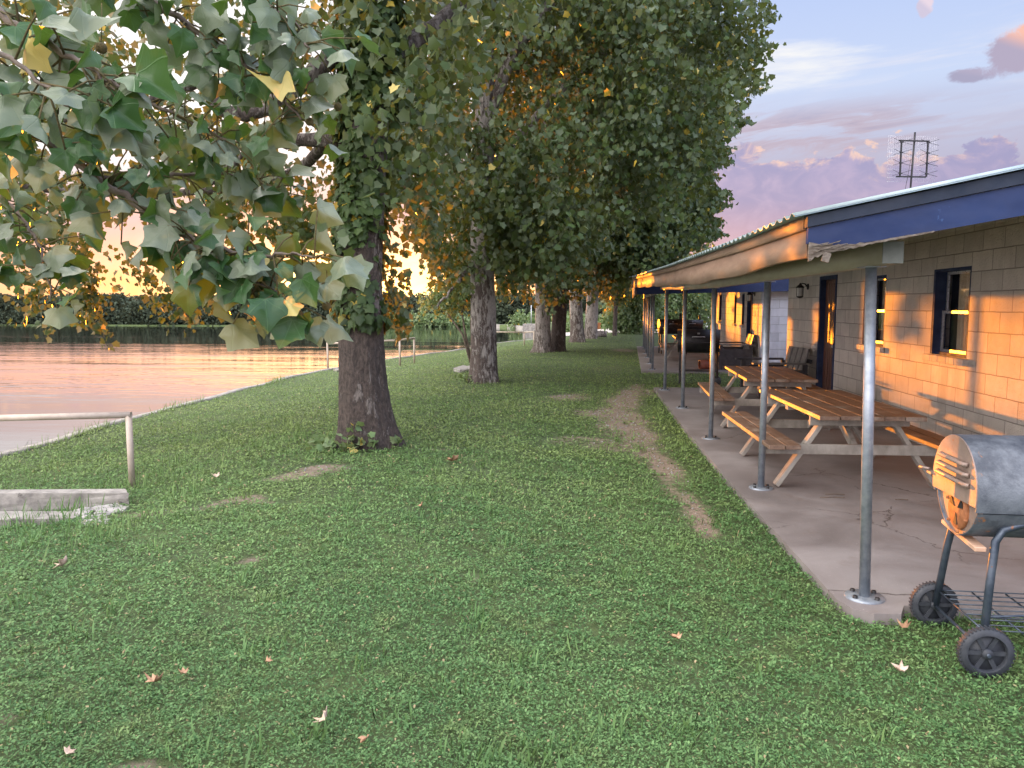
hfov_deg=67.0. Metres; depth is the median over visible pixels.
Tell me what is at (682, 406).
porch post
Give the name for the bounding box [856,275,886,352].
window
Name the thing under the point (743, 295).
window
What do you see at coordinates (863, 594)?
porch post
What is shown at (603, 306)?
building
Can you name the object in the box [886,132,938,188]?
tv antenna
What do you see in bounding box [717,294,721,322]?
window
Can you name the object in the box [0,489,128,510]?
concrete step
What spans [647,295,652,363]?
porch post
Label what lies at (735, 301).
window
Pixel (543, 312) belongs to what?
sycamore tree
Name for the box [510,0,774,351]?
sycamore tree
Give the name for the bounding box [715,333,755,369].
porch chair
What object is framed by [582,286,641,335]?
sycamore tree
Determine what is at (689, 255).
leafy tree
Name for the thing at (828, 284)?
door
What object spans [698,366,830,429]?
picnic table
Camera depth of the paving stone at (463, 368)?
19.88 m
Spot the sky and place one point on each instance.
(851, 76)
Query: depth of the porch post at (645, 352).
25.89 m
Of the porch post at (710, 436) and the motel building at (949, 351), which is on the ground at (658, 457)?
the motel building at (949, 351)
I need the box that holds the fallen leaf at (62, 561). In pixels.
[52,556,67,568]
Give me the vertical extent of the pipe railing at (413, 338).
1.097 m
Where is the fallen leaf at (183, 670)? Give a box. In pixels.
[179,667,188,673]
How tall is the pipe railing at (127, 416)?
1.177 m
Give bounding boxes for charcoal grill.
[654,313,686,353]
[667,329,720,384]
[686,315,702,328]
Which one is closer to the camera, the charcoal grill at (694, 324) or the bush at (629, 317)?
the charcoal grill at (694, 324)
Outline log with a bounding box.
[598,331,606,336]
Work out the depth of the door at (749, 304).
20.96 m
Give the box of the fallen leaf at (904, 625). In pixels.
[897,619,911,627]
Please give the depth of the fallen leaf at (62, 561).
4.99 m
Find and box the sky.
[0,0,1023,296]
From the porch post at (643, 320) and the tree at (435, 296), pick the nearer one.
the tree at (435, 296)
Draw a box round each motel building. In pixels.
[630,164,1023,444]
[631,276,788,364]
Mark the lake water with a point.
(138, 371)
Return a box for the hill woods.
[102,293,530,298]
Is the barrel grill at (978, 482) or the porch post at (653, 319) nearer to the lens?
the barrel grill at (978, 482)
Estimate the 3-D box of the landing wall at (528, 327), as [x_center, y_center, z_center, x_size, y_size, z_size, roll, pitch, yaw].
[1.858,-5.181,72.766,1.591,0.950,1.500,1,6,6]
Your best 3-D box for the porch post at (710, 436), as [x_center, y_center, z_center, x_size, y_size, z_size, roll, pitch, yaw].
[2.405,-0.242,9.272,0.207,1.810,0.207,1,6,6]
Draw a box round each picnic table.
[659,335,709,358]
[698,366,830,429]
[722,389,944,489]
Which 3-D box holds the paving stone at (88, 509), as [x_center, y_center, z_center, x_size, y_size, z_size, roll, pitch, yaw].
[-3.664,1.150,6.648,0.289,0.132,0.178,4,7,34]
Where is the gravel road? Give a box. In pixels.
[566,328,657,335]
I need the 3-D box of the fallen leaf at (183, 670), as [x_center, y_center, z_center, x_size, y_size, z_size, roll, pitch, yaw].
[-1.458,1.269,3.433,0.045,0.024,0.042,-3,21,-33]
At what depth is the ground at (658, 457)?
4.32 m
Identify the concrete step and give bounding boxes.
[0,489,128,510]
[0,511,79,527]
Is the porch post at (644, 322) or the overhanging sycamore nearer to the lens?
the overhanging sycamore
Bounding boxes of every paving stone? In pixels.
[74,507,93,515]
[78,512,109,524]
[91,503,128,514]
[453,365,469,372]
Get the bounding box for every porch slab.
[637,346,727,373]
[654,387,1023,624]
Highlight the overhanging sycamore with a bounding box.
[0,0,380,351]
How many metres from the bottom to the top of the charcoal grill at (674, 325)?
1.354 m
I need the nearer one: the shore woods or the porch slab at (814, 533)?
the porch slab at (814, 533)
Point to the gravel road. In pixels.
(568, 333)
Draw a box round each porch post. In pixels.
[642,299,644,346]
[643,298,645,348]
[644,296,649,357]
[644,297,647,353]
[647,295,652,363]
[648,295,656,369]
[659,289,669,389]
[676,290,688,408]
[702,288,719,439]
[749,281,775,490]
[844,266,886,604]
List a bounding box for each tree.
[0,0,570,453]
[303,0,786,383]
[416,272,501,362]
[439,0,767,352]
[472,100,744,342]
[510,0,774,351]
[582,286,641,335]
[583,82,756,338]
[600,242,715,308]
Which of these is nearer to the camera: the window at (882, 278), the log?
the window at (882, 278)
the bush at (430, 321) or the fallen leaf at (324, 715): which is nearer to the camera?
the fallen leaf at (324, 715)
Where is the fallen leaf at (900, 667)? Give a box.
[891,660,908,671]
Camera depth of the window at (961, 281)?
8.61 m
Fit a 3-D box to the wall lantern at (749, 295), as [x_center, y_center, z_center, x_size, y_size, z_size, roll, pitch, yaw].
[6.119,-2.236,19.829,0.213,0.280,0.150,1,6,8]
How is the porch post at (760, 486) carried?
on the porch slab at (814, 533)
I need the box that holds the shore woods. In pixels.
[0,291,603,325]
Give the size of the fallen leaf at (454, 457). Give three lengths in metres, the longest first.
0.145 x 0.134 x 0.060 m
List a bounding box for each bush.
[409,310,470,326]
[504,308,602,328]
[566,313,608,331]
[598,287,664,334]
[611,288,711,329]
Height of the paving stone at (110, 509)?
0.132 m
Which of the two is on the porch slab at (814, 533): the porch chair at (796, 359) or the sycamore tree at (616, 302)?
the porch chair at (796, 359)
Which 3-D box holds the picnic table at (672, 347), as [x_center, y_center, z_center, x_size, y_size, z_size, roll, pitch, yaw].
[5.290,-1.091,23.202,1.676,0.678,2.146,1,6,9]
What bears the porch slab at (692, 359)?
on the ground at (658, 457)
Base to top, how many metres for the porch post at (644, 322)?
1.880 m
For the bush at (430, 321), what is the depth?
87.97 m
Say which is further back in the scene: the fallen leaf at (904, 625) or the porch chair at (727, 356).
the porch chair at (727, 356)
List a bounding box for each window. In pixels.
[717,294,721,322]
[731,294,736,325]
[739,293,744,327]
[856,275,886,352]
[922,266,971,365]
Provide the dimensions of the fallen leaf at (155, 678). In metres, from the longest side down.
0.082 x 0.074 x 0.048 m
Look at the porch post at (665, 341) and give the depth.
14.65 m
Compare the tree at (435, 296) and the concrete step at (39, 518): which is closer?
the concrete step at (39, 518)
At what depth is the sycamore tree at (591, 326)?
38.81 m
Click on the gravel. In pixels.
(671, 472)
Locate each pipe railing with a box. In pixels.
[0,412,135,488]
[326,337,414,367]
[496,331,534,344]
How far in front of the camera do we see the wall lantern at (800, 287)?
13.59 m
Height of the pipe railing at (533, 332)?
0.915 m
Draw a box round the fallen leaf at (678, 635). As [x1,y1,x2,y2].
[670,632,682,638]
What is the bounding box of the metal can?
[698,360,709,368]
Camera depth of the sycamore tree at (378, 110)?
8.85 m
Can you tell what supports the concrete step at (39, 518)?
on the ground at (658, 457)
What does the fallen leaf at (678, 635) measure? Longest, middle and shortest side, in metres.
0.060 x 0.054 x 0.029 m
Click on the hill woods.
(159, 294)
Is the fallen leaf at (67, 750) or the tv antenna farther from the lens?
the tv antenna
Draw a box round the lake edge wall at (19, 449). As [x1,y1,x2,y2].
[0,324,532,457]
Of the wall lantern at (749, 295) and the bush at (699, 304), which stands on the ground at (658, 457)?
the bush at (699, 304)
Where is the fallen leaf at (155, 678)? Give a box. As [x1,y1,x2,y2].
[144,672,163,681]
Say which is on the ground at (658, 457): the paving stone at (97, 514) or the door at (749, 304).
the paving stone at (97, 514)
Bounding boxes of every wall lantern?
[747,292,754,301]
[796,283,808,297]
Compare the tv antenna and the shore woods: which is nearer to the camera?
the tv antenna
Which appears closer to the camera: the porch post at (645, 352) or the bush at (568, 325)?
the porch post at (645, 352)
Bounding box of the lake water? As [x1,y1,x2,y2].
[0,325,532,451]
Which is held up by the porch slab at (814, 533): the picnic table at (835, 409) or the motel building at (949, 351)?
the picnic table at (835, 409)
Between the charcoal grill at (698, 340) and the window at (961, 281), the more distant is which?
the charcoal grill at (698, 340)
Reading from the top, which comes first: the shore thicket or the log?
the shore thicket
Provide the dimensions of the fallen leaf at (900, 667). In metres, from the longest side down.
0.074 x 0.068 x 0.034 m
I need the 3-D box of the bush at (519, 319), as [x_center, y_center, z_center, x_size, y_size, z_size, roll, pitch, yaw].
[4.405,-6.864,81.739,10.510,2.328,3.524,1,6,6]
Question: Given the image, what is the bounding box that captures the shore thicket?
[0,305,607,325]
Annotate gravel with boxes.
[199,384,709,559]
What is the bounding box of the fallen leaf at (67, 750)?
[64,745,75,753]
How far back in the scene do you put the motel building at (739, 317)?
18.98 m
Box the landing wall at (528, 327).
[523,324,534,331]
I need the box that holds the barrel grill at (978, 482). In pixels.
[909,434,1023,678]
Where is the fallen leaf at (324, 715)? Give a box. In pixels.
[314,707,326,721]
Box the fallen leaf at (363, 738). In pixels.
[358,734,368,742]
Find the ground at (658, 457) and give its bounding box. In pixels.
[0,323,1023,767]
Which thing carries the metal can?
on the porch slab at (692, 359)
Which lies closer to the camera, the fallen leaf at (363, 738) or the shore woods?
the fallen leaf at (363, 738)
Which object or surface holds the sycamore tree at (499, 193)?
on the ground at (658, 457)
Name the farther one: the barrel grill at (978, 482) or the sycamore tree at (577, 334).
the sycamore tree at (577, 334)
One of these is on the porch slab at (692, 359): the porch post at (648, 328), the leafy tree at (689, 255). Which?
the porch post at (648, 328)
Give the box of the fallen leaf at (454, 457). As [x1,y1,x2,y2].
[446,455,458,460]
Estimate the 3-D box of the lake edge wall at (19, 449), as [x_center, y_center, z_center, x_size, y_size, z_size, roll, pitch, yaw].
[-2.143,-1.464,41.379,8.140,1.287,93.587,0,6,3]
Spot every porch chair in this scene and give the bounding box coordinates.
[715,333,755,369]
[735,346,811,398]
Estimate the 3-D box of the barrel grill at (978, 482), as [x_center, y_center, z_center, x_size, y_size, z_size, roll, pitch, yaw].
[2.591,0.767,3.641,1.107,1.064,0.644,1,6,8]
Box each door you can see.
[746,292,752,335]
[816,275,837,389]

